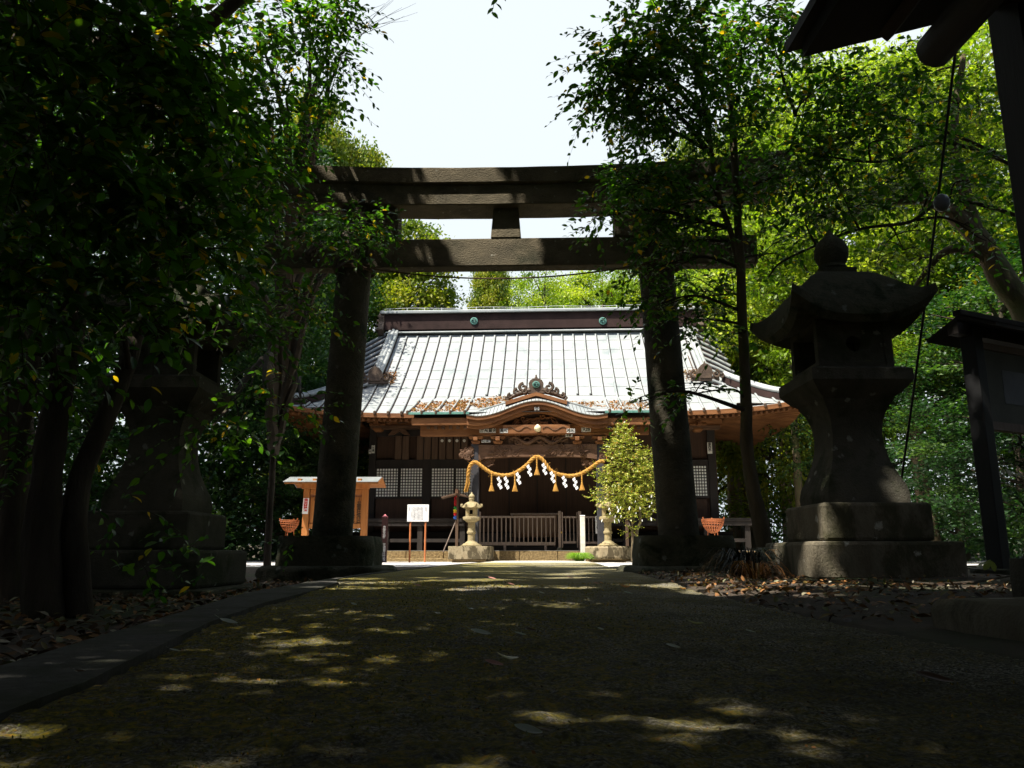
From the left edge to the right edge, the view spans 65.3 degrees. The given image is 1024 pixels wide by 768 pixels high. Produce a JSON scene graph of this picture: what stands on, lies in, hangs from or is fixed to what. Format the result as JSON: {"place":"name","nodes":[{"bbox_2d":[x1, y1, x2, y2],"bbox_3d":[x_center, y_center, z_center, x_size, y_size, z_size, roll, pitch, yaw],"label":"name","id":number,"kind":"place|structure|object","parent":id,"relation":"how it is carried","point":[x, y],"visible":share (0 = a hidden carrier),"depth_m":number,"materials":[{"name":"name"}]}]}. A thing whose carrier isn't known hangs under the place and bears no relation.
{"place":"outdoors","nodes":[
{"label":"outdoors","id":0,"kind":"place"},
{"bbox_2d":[487,0,505,18],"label":"leafy twig","id":1,"kind":"object","parent":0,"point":[494,14],"visible":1,"depth_m":7.96,"materials":[{"name":"green plant"}]},
{"bbox_2d":[0,561,1023,767],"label":"path","id":2,"kind":"structure","parent":0,"point":[649,717],"depth_m":1.28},
{"bbox_2d":[217,616,237,622],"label":"fallen leaf","id":3,"kind":"object","parent":2,"relation":"on","point":[228,620],"visible":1,"depth_m":2.47,"materials":[{"name":"grey plant"}]},
{"bbox_2d":[466,626,490,633],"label":"fallen leaf","id":4,"kind":"object","parent":2,"relation":"on","point":[481,631],"visible":1,"depth_m":2.10,"materials":[{"name":"grey plant"}]},
{"bbox_2d":[481,657,502,664],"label":"fallen leaf","id":5,"kind":"object","parent":2,"relation":"on","point":[495,662],"visible":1,"depth_m":1.57,"materials":[{"name":"plant"}]},
{"bbox_2d":[491,648,518,658],"bbox_3d":[-0.016,0.556,1.652,0.063,0.019,0.018,6,1,-7],"label":"fallen leaf","id":6,"kind":"object","parent":2,"relation":"on","point":[507,657],"visible":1,"depth_m":1.65,"materials":[{"name":"beige plant"}]},
{"bbox_2d":[1,580,1019,767],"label":"path moss","id":7,"kind":"object","parent":2,"relation":"on","point":[211,747],"visible":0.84,"depth_m":1.75,"materials":[{"name":"green plant"}]},
{"bbox_2d":[1,577,1023,767],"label":"path crumbs","id":8,"kind":"object","parent":2,"relation":"on","point":[532,751],"visible":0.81,"depth_m":1.23,"materials":[{"name":"grey plant"}]},
{"bbox_2d":[506,719,541,732],"bbox_3d":[0.014,0.415,0.969,0.047,0.013,0.014,1,14,12],"label":"fallen leaf","id":9,"kind":"object","parent":2,"relation":"on","point":[528,728],"visible":1,"depth_m":0.97,"materials":[{"name":"grey plant"}]},
{"bbox_2d":[565,552,594,560],"bbox_3d":[2.050,5.258,24.244,1.015,0.296,0.952,0,-12,0],"label":"grass tuft","id":10,"kind":"object","parent":2,"relation":"on","point":[579,556],"visible":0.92,"depth_m":24.08,"materials":[{"name":"green plant"}]},
{"bbox_2d":[662,641,679,647],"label":"fallen leaf","id":11,"kind":"object","parent":2,"relation":"on","point":[672,645],"visible":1,"depth_m":1.85,"materials":[{"name":"grey plant"}]},
{"bbox_2d":[904,665,954,681],"bbox_3d":[0.706,0.490,1.353,0.087,0.024,0.025,2,11,9],"label":"fallen leaf","id":12,"kind":"object","parent":2,"relation":"on","point":[933,676],"visible":1,"depth_m":1.36,"materials":[{"name":"plant"}]},
{"bbox_2d":[0,544,1023,661],"bbox_3d":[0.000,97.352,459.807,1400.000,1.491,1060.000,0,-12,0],"label":"ground","id":13,"kind":"structure","parent":0,"point":[924,630],"depth_m":3.69,"materials":[{"name":"soil"}]},
{"bbox_2d":[30,65,144,483],"bbox_3d":[-15.759,-3.397,23.255,11.567,17.747,10.988,11,-16,-42],"label":"woodland tree","id":14,"kind":"object","parent":13,"relation":"on","point":[45,333],"depth_m":23.87,"materials":[{"name":"green plant"}]},
{"bbox_2d":[0,0,218,577],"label":"evergreen tree","id":15,"kind":"object","parent":13,"relation":"on","point":[14,405],"visible":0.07,"depth_m":9.21,"materials":[{"name":"green plant"}]},
{"bbox_2d":[0,10,220,509],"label":"woodland tree","id":16,"kind":"object","parent":13,"relation":"on","point":[108,445],"visible":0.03,"depth_m":23.75,"materials":[{"name":"green plant"}]},
{"bbox_2d":[0,0,250,602],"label":"broadleaf tree","id":17,"kind":"object","parent":13,"relation":"on","point":[14,463],"visible":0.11,"depth_m":5.68,"materials":[{"name":"green plant"}]},
{"bbox_2d":[0,25,268,510],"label":"woodland tree","id":18,"kind":"object","parent":13,"relation":"on","point":[123,428],"visible":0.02,"depth_m":25.05,"materials":[{"name":"green plant"}]},
{"bbox_2d":[0,0,311,619],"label":"broadleaf tree","id":19,"kind":"object","parent":13,"relation":"on","point":[148,73],"visible":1,"depth_m":3.81,"materials":[{"name":"green plant"}]},
{"bbox_2d":[0,577,321,664],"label":"leaf litter","id":20,"kind":"object","parent":13,"relation":"on","point":[137,620],"visible":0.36,"depth_m":3.87,"materials":[{"name":"brown plant"}]},
{"bbox_2d":[92,583,269,597],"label":"stone slab","id":21,"kind":"structure","parent":13,"relation":"on","point":[217,590],"depth_m":6.51,"materials":[{"name":"grey stone"}]},
{"bbox_2d":[87,240,261,588],"bbox_3d":[-3.300,0.191,7.678,1.315,3.400,1.315,0,-12,0],"label":"stone lantern","id":22,"kind":"object","parent":21,"relation":"on","point":[186,509],"visible":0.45,"depth_m":7.27,"materials":[{"name":"grey stone"}]},
{"bbox_2d":[36,51,337,546],"bbox_3d":[-12.022,-3.171,29.357,11.532,19.944,10.957,-11,-16,41],"label":"woodland tree","id":23,"kind":"object","parent":13,"relation":"on","point":[265,283],"visible":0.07,"depth_m":27.96,"materials":[{"name":"green plant"}]},
{"bbox_2d":[89,491,302,608],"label":"sapling","id":24,"kind":"object","parent":13,"relation":"on","point":[129,569],"visible":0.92,"depth_m":4.97,"materials":[{"name":"green plant"}]},
{"bbox_2d":[113,124,381,549],"bbox_3d":[-10.514,-2.167,32.142,11.064,19.105,10.510,8,-14,-32],"label":"woodland tree","id":25,"kind":"object","parent":13,"relation":"on","point":[319,382],"visible":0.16,"depth_m":29.83,"materials":[{"name":"green plant"}]},
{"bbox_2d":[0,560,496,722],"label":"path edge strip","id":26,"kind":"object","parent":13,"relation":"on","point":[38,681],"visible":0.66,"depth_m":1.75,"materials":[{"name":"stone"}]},
{"bbox_2d":[107,0,427,565],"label":"broadleaf tree","id":27,"kind":"object","parent":13,"relation":"on","point":[278,362],"visible":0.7,"depth_m":8.42,"materials":[{"name":"green plant"}]},
{"bbox_2d":[199,383,362,560],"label":"woodland tree","id":28,"kind":"object","parent":13,"relation":"on","point":[285,468],"visible":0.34,"depth_m":28.64,"materials":[{"name":"green plant"}]},
{"bbox_2d":[232,72,364,533],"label":"cedar tree","id":29,"kind":"object","parent":13,"relation":"on","point":[338,140],"visible":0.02,"depth_m":43.58,"materials":[{"name":"green plant"}]},
{"bbox_2d":[198,150,400,558],"bbox_3d":[-10.659,-1.566,37.193,10.004,20.068,10.530,-5,-13,24],"label":"woodland tree","id":30,"kind":"object","parent":13,"relation":"on","point":[322,365],"visible":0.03,"depth_m":35.28,"materials":[{"name":"green plant"}]},
{"bbox_2d":[248,422,369,535],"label":"woodland tree","id":31,"kind":"object","parent":13,"relation":"on","point":[364,441],"visible":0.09,"depth_m":32.12,"materials":[{"name":"green plant"}]},
{"bbox_2d":[253,274,411,531],"bbox_3d":[-9.259,1.189,40.886,9.555,15.919,9.077,-11,-17,43],"label":"woodland tree","id":32,"kind":"object","parent":13,"relation":"on","point":[370,316],"visible":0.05,"depth_m":39.43,"materials":[{"name":"green plant"}]},
{"bbox_2d":[311,127,404,454],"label":"cedar tree","id":33,"kind":"object","parent":13,"relation":"on","point":[372,157],"visible":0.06,"depth_m":45.30,"materials":[{"name":"green plant"}]},
{"bbox_2d":[357,219,469,476],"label":"cedar tree","id":34,"kind":"object","parent":13,"relation":"on","point":[405,292],"visible":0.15,"depth_m":42.82,"materials":[{"name":"green plant"}]},
{"bbox_2d":[456,271,517,308],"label":"cedar tree","id":35,"kind":"object","parent":13,"relation":"on","point":[486,292],"visible":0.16,"depth_m":47.30,"materials":[{"name":"green plant"}]},
{"bbox_2d":[464,271,554,308],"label":"maple tree","id":36,"kind":"object","parent":13,"relation":"on","point":[514,294],"visible":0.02,"depth_m":52.78,"materials":[{"name":"green plant"}]},
{"bbox_2d":[238,149,794,582],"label":"torii gate","id":37,"kind":"structure","parent":13,"relation":"on","point":[504,199],"depth_m":10.93,"materials":[{"name":"stone"}]},
{"bbox_2d":[334,257,679,278],"bbox_3d":[-0.081,-1.516,11.033,4.793,0.356,0.620,0,-12,2],"label":"straw tie rope","id":38,"kind":"object","parent":37,"relation":"attached to","point":[375,269],"visible":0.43,"depth_m":10.74,"materials":[{"name":"beige fabric"}]},
{"bbox_2d":[490,271,587,308],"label":"maple tree","id":39,"kind":"object","parent":13,"relation":"on","point":[522,286],"visible":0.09,"depth_m":46.85,"materials":[{"name":"green plant"}]},
{"bbox_2d":[63,418,1015,541],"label":"distant wood","id":40,"kind":"object","parent":13,"relation":"on","point":[720,484],"depth_m":55.66,"materials":[{"name":"green plant"}]},
{"bbox_2d":[288,304,799,561],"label":"shrine hall","id":41,"kind":"structure","parent":13,"relation":"on","point":[540,366],"depth_m":29.52,"materials":[{"name":"brown wood"}]},
{"bbox_2d":[374,466,400,498],"bbox_3d":[-4.637,3.674,29.750,0.992,1.200,0.050,-1,-12,3],"label":"lattice window","id":42,"kind":"structure","parent":41,"relation":"in","point":[389,475],"depth_m":29.73,"materials":[{"name":"white paper"}]},
{"bbox_2d":[397,466,422,498],"bbox_3d":[-3.757,3.660,29.708,0.992,1.198,0.050,-1,-12,3],"label":"lattice window","id":43,"kind":"structure","parent":41,"relation":"in","point":[411,477],"depth_m":29.70,"materials":[{"name":"white paper"}]},
{"bbox_2d":[430,466,455,498],"bbox_3d":[-2.569,3.653,29.649,0.988,1.196,0.050,-1,-12,3],"label":"lattice window","id":44,"kind":"structure","parent":41,"relation":"in","point":[441,480],"depth_m":29.65,"materials":[{"name":"white paper"}]},
{"bbox_2d":[453,466,470,498],"bbox_3d":[-1.802,3.648,29.611,0.739,1.194,0.050,-1,-12,3],"label":"lattice window","id":45,"kind":"structure","parent":41,"relation":"in","point":[460,474],"depth_m":29.62,"materials":[{"name":"white paper"}]},
{"bbox_2d":[510,513,557,546],"bbox_3d":[0.813,5.128,27.740,1.722,1.244,0.710,-1,-12,3],"label":"offering box","id":46,"kind":"object","parent":41,"relation":"on","point":[535,525],"visible":0.61,"depth_m":27.49,"materials":[{"name":"brown wood"}]},
{"bbox_2d":[464,455,605,492],"bbox_3d":[0.736,2.852,25.684,4.582,1.258,0.228,-1,-12,3],"label":"sacred rope","id":47,"kind":"object","parent":41,"relation":"hanging from","point":[523,467],"visible":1,"depth_m":25.65,"materials":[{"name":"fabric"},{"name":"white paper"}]},
{"bbox_2d":[534,424,540,431],"bbox_3d":[0.829,1.427,25.788,0.230,0.250,0.230,0,-12,0],"label":"porch lamp","id":48,"kind":"object","parent":41,"relation":"hanging from","point":[537,427],"visible":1,"depth_m":25.71,"materials":[{"name":"beige glass"}]},
{"bbox_2d":[481,458,594,520],"bbox_3d":[0.950,3.843,29.485,4.176,2.391,0.120,-1,-12,3],"label":"door panel","id":49,"kind":"structure","parent":41,"relation":"in","point":[496,503],"depth_m":29.40,"materials":[{"name":"brown wood"}]},
{"bbox_2d":[479,511,597,550],"bbox_3d":[0.884,4.954,26.906,4.034,1.324,0.231,-1,-12,3],"label":"wooden barrier","id":50,"kind":"object","parent":41,"relation":"on","point":[545,544],"visible":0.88,"depth_m":26.91,"materials":[{"name":"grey wood"}]},
{"bbox_2d":[383,369,696,411],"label":"roof leaf litter","id":51,"kind":"object","parent":41,"relation":"on","point":[459,405],"visible":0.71,"depth_m":27.32,"materials":[{"name":"brown plant"}]},
{"bbox_2d":[693,464,709,497],"bbox_3d":[6.688,3.542,29.199,1.008,1.256,0.050,-1,-12,3],"label":"lattice window","id":52,"kind":"structure","parent":41,"relation":"in","point":[701,471],"depth_m":29.18,"materials":[{"name":"white paper"}]},
{"bbox_2d":[88,480,1023,561],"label":"woodland undergrowth","id":53,"kind":"object","parent":13,"relation":"on","point":[1019,552],"visible":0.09,"depth_m":28.67,"materials":[{"name":"green plant"}]},
{"bbox_2d":[530,272,608,306],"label":"maple tree","id":54,"kind":"object","parent":13,"relation":"on","point":[597,299],"visible":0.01,"depth_m":54.63,"materials":[{"name":"green plant"}]},
{"bbox_2d":[549,270,640,307],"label":"maple tree","id":55,"kind":"object","parent":13,"relation":"on","point":[582,282],"visible":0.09,"depth_m":44.57,"materials":[{"name":"green plant"}]},
{"bbox_2d":[592,270,683,306],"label":"maple tree","id":56,"kind":"object","parent":13,"relation":"on","point":[631,284],"visible":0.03,"depth_m":43.87,"materials":[{"name":"green plant"}]},
{"bbox_2d":[544,0,849,553],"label":"broadleaf tree","id":57,"kind":"object","parent":13,"relation":"on","point":[625,73],"visible":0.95,"depth_m":9.28,"materials":[{"name":"green plant"}]},
{"bbox_2d":[652,126,774,511],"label":"cedar tree","id":58,"kind":"object","parent":13,"relation":"on","point":[683,144],"visible":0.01,"depth_m":43.64,"materials":[{"name":"green plant"}]},
{"bbox_2d":[676,233,753,549],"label":"cedar tree","id":59,"kind":"object","parent":13,"relation":"on","point":[734,529],"visible":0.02,"depth_m":37.42,"materials":[{"name":"green plant"}]},
{"bbox_2d":[670,199,803,549],"bbox_3d":[10.598,-1.645,37.146,8.776,20.179,8.870,1,-12,-6],"label":"maple tree","id":60,"kind":"object","parent":13,"relation":"on","point":[753,544],"visible":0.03,"depth_m":35.32,"materials":[{"name":"green plant"}]},
{"bbox_2d":[691,547,788,576],"bbox_3d":[2.288,1.751,7.809,1.102,0.302,1.093,0,-12,0],"label":"lilyturf clump","id":61,"kind":"object","parent":13,"relation":"on","point":[745,556],"visible":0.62,"depth_m":7.66,"materials":[{"name":"green plant"}]},
{"bbox_2d":[717,364,792,540],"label":"woodland tree","id":62,"kind":"object","parent":13,"relation":"on","point":[723,482],"visible":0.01,"depth_m":43.38,"materials":[{"name":"green plant"}]},
{"bbox_2d":[719,560,793,579],"bbox_3d":[2.164,1.665,7.121,0.696,0.185,0.669,0,-12,0],"label":"lilyturf clump","id":63,"kind":"object","parent":13,"relation":"on","point":[760,568],"visible":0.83,"depth_m":7.05,"materials":[{"name":"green plant"}]},
{"bbox_2d":[711,100,816,541],"bbox_3d":[11.494,-3.049,35.307,7.403,22.204,7.207,-3,-12,12],"label":"cedar tree","id":64,"kind":"object","parent":13,"relation":"on","point":[734,452],"visible":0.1,"depth_m":33.75,"materials":[{"name":"green plant"}]},
{"bbox_2d":[676,34,965,435],"bbox_3d":[12.386,-3.739,31.519,11.790,22.033,11.670,0,-12,-1],"label":"maple tree","id":65,"kind":"object","parent":13,"relation":"on","point":[752,280],"visible":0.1,"depth_m":29.98,"materials":[{"name":"green plant"}]},
{"bbox_2d":[639,568,1011,623],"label":"leaf litter","id":66,"kind":"object","parent":13,"relation":"on","point":[915,619],"visible":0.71,"depth_m":4.25,"materials":[{"name":"brown plant"}]},
{"bbox_2d":[751,277,903,534],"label":"woodland tree","id":67,"kind":"object","parent":13,"relation":"on","point":[771,449],"depth_m":37.54,"materials":[{"name":"green plant"}]},
{"bbox_2d":[750,230,967,578],"bbox_3d":[3.180,0.116,7.663,1.315,3.400,1.315,0,-12,0],"label":"stone lantern","id":68,"kind":"object","parent":13,"relation":"on","point":[834,324],"visible":0.99,"depth_m":7.27,"materials":[{"name":"grey stone"}]},
{"bbox_2d":[723,0,1018,290],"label":"broadleaf tree","id":69,"kind":"object","parent":13,"relation":"on","point":[851,102],"visible":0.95,"depth_m":9.34,"materials":[{"name":"green plant"}]},
{"bbox_2d":[789,332,973,522],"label":"woodland tree","id":70,"kind":"object","parent":13,"relation":"on","point":[896,467],"visible":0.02,"depth_m":31.05,"materials":[{"name":"green plant"}]},
{"bbox_2d":[750,30,1022,540],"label":"maple tree","id":71,"kind":"object","parent":13,"relation":"on","point":[797,272],"visible":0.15,"depth_m":27.54,"materials":[{"name":"green plant"}]},
{"bbox_2d":[785,0,1023,273],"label":"water pavilion","id":72,"kind":"structure","parent":13,"relation":"on","point":[821,26],"depth_m":3.17,"materials":[{"name":"brown wood"}]},
{"bbox_2d":[791,36,1023,321],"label":"maple tree","id":73,"kind":"object","parent":13,"relation":"on","point":[1012,299],"visible":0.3,"depth_m":14.04,"materials":[{"name":"green plant"}]},
{"bbox_2d":[809,19,1023,557],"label":"maple tree","id":74,"kind":"object","parent":13,"relation":"on","point":[982,32],"visible":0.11,"depth_m":26.57,"materials":[{"name":"green plant"}]},
{"bbox_2d":[901,53,956,478],"bbox_3d":[3.879,-1.954,7.580,0.444,5.589,3.224,-1,-12,2],"label":"guy cable","id":75,"kind":"object","parent":13,"relation":"on","point":[941,202],"visible":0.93,"depth_m":7.17,"materials":[{"name":"black metal"}]},
{"bbox_2d":[882,269,1020,561],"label":"woodland tree","id":76,"kind":"object","parent":13,"relation":"on","point":[928,387],"visible":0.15,"depth_m":27.00,"materials":[{"name":"green plant"}]},
{"bbox_2d":[893,575,1009,584],"bbox_3d":[3.189,1.447,5.918,0.631,0.041,1.901,-10,-16,39],"label":"fallen branch","id":77,"kind":"object","parent":13,"relation":"on","point":[972,582],"visible":0.61,"depth_m":5.41,"materials":[{"name":"brown wood"}]},
{"bbox_2d":[882,244,1023,552],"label":"woodland tree","id":78,"kind":"object","parent":13,"relation":"on","point":[932,450],"visible":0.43,"depth_m":22.13,"materials":[{"name":"green plant"}]},
{"bbox_2d":[898,172,1023,513],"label":"woodland tree","id":79,"kind":"object","parent":13,"relation":"on","point":[954,380],"visible":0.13,"depth_m":25.65,"materials":[{"name":"green plant"}]},
{"bbox_2d":[927,309,1023,574],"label":"roofed signboard","id":80,"kind":"object","parent":13,"relation":"on","point":[991,348],"visible":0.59,"depth_m":8.69,"materials":[{"name":"black wood"}]},
{"bbox_2d":[931,597,1023,640],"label":"stone kerb","id":81,"kind":"structure","parent":13,"relation":"on","point":[1001,617],"depth_m":2.25,"materials":[{"name":"grey stone"}]},
{"bbox_2d":[959,538,996,571],"bbox_3d":[3.766,1.538,6.970,0.888,0.379,0.097,0,-12,0],"label":"boulder","id":82,"kind":"object","parent":13,"relation":"on","point":[988,564],"visible":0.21,"depth_m":6.95,"materials":[{"name":"green stone"}]},
{"bbox_2d":[944,432,1023,548],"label":"bush","id":83,"kind":"object","parent":13,"relation":"on","point":[1008,456],"visible":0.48,"depth_m":10.55,"materials":[{"name":"green plant"}]},
{"bbox_2d":[1009,558,1023,596],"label":"stone stub","id":84,"kind":"object","parent":13,"relation":"on","point":[1016,566],"visible":0.58,"depth_m":2.68,"materials":[{"name":"grey stone"}]},
{"bbox_2d":[36,0,1012,542],"label":"sky","id":85,"kind":"structure","parent":0,"point":[463,86],"materials":[{"name":"white"}]},
{"bbox_2d":[246,560,985,566],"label":"gravel yard","id":86,"kind":"structure","parent":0,"point":[253,563],"depth_m":21.38,"materials":[{"name":"grey gravel"}]},
{"bbox_2d":[279,518,299,535],"bbox_3d":[-6.722,4.703,24.056,0.581,1.304,0.593,0,-12,0],"label":"fire basket","id":87,"kind":"object","parent":86,"relation":"on","point":[288,526],"visible":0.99,"depth_m":24.01,"materials":[{"name":"orange metal"}]},
{"bbox_2d":[283,477,385,535],"bbox_3d":[-5.276,4.033,23.771,2.777,2.536,1.500,0,-12,0],"label":"notice board","id":88,"kind":"object","parent":86,"relation":"on","point":[364,485],"visible":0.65,"depth_m":23.76,"materials":[{"name":"orange wood"}]},
{"bbox_2d":[302,498,308,513],"bbox_3d":[-6.135,3.627,23.753,0.170,0.463,0.020,2,-12,0],"label":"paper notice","id":89,"kind":"object","parent":88,"relation":"attached to","point":[305,505],"visible":1,"depth_m":23.75,"materials":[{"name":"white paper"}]},
{"bbox_2d":[381,514,387,561],"bbox_3d":[-3.952,4.779,24.747,0.180,1.480,0.180,0,-12,-1],"label":"name post","id":90,"kind":"object","parent":86,"relation":"on","point":[384,534],"visible":0.75,"depth_m":24.69,"materials":[{"name":"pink wood"}]},
{"bbox_2d":[407,504,428,561],"bbox_3d":[-2.950,4.669,24.991,0.699,1.799,0.081,0,-12,0],"label":"information board","id":91,"kind":"object","parent":86,"relation":"on","point":[417,512],"visible":1,"depth_m":25.06,"materials":[{"name":"white wood"}]},
{"bbox_2d":[441,489,468,551],"bbox_3d":[-1.779,4.433,25.843,1.000,2.013,0.700,0,-12,0],"label":"prayer stand","id":92,"kind":"object","parent":86,"relation":"on","point":[457,494],"visible":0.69,"depth_m":25.75,"materials":[{"name":"brown wood"}]},
{"bbox_2d":[453,497,455,518],"bbox_3d":[-1.859,3.991,25.835,0.084,0.770,0.084,0,-12,0],"label":"paper crane string","id":93,"kind":"object","parent":92,"relation":"hanging from","point":[454,514],"visible":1,"depth_m":25.82,"materials":[{"name":"multicoloured paper"}]},
{"bbox_2d":[448,492,493,562],"bbox_3d":[-1.272,4.511,25.162,1.320,2.199,1.100,-1,-12,3],"label":"stone lantern","id":94,"kind":"object","parent":86,"relation":"on","point":[471,549],"visible":0.99,"depth_m":24.58,"materials":[{"name":"stone"}]},
{"bbox_2d":[580,515,585,560],"bbox_3d":[2.201,4.816,24.842,0.156,1.449,0.156,0,-12,0],"label":"white stone post","id":95,"kind":"object","parent":86,"relation":"on","point":[582,531],"visible":0.8,"depth_m":24.83,"materials":[{"name":"stone"}]},
{"bbox_2d":[585,494,630,562],"bbox_3d":[3.002,4.500,25.113,1.657,2.199,1.580,-1,-12,3],"label":"stone lantern","id":96,"kind":"object","parent":86,"relation":"on","point":[608,549],"visible":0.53,"depth_m":24.41,"materials":[{"name":"stone"}]},
{"bbox_2d":[584,420,656,560],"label":"broadleaf tree","id":97,"kind":"object","parent":86,"relation":"on","point":[632,494],"visible":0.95,"depth_m":24.39,"materials":[{"name":"green plant"}]},
{"bbox_2d":[610,490,639,545],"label":"tree","id":98,"kind":"object","parent":86,"relation":"on","point":[627,533],"visible":0.2,"depth_m":25.84,"materials":[{"name":"brown wood"}]},
{"bbox_2d":[701,517,724,534],"bbox_3d":[5.452,4.220,21.602,0.612,1.228,0.624,0,-12,0],"label":"fire basket","id":99,"kind":"object","parent":86,"relation":"on","point":[711,520],"visible":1,"depth_m":21.60,"materials":[{"name":"orange metal"}]},
{"bbox_2d":[722,487,750,549],"bbox_3d":[9.772,5.840,33.589,1.970,2.985,1.682,0,-12,0],"label":"shrub","id":100,"kind":"object","parent":86,"relation":"on","point":[741,507],"visible":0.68,"depth_m":33.62,"materials":[{"name":"green plant"}]},
{"bbox_2d":[758,349,813,506],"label":"broadleaf tree","id":101,"kind":"object","parent":86,"relation":"on","point":[797,467],"visible":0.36,"depth_m":29.26,"materials":[{"name":"green plant"}]}
]}

